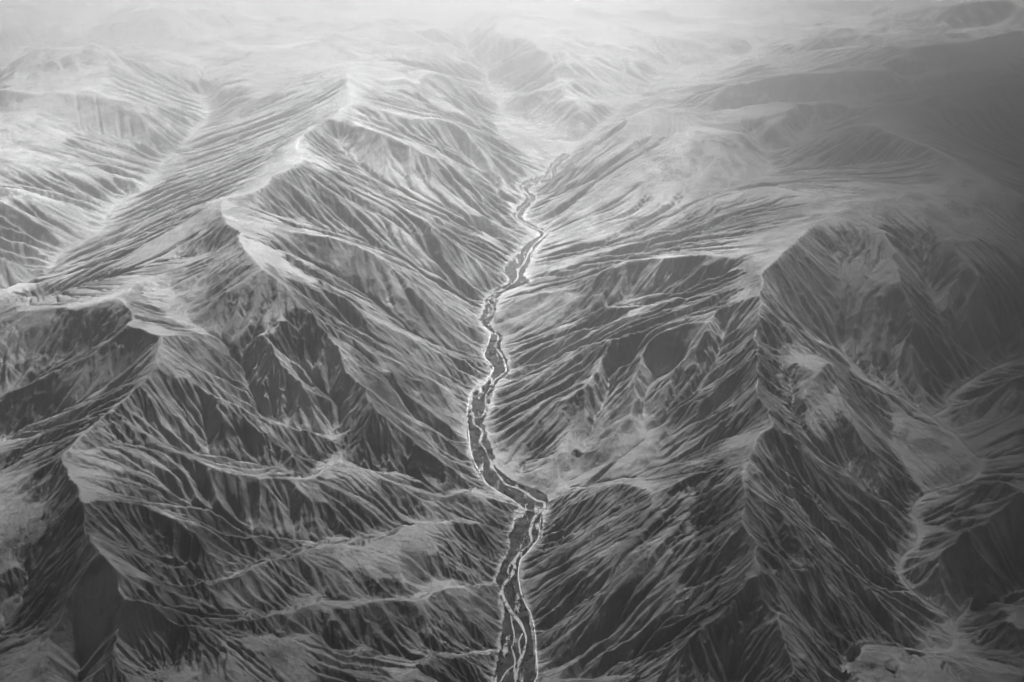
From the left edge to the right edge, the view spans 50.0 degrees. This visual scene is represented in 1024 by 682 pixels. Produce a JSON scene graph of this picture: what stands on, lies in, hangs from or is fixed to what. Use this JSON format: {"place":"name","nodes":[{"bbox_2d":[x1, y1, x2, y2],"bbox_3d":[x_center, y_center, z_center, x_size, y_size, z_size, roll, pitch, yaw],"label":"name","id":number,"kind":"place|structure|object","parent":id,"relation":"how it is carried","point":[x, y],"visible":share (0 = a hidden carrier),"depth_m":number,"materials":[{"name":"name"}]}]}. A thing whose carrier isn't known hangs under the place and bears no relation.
{"place":"outdoors","nodes":[
{"label":"outdoors","id":0,"kind":"place"},
{"bbox_2d":[467,327,525,509],"bbox_3d":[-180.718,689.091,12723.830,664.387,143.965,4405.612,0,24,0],"label":"river","id":1,"kind":"structure","parent":0,"point":[467,422],"depth_m":12243.36,"materials":[{"name":"water"}]},
{"bbox_2d":[500,658,519,681],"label":"river","id":2,"kind":"structure","parent":0,"point":[507,671],"depth_m":8756.22,"materials":[{"name":"liquid"}]},
{"bbox_2d":[0,0,1023,681],"bbox_3d":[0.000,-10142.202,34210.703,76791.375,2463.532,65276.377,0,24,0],"label":"hills","id":3,"kind":"structure","parent":0,"point":[754,398],"depth_m":12225.00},
{"bbox_2d":[467,281,547,681],"bbox_3d":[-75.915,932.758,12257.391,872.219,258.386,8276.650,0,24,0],"label":"riverside trees","id":4,"kind":"object","parent":3,"relation":"on","point":[507,482],"visible":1,"depth_m":10723.03,"materials":[{"name":"grey plant"}]},
{"bbox_2d":[510,615,515,671],"bbox_3d":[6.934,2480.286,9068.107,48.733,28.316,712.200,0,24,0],"label":"river","id":5,"kind":"structure","parent":0,"point":[513,643],"depth_m":9028.00,"materials":[{"name":"liquid"}]},
{"bbox_2d":[472,155,565,681],"bbox_3d":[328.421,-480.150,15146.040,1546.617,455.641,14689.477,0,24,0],"label":"river","id":6,"kind":"structure","parent":0,"point":[518,620],"depth_m":11059.42,"materials":[{"name":"liquid"}]},
{"bbox_2d":[518,633,522,657],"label":"river","id":7,"kind":"structure","parent":0,"point":[519,644],"depth_m":9033.27,"materials":[{"name":"liquid"}]},
{"bbox_2d":[518,509,544,681],"bbox_3d":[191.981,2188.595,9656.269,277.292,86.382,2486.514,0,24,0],"label":"river","id":8,"kind":"structure","parent":0,"point":[525,603],"depth_m":9454.48,"materials":[{"name":"water"}]}
]}

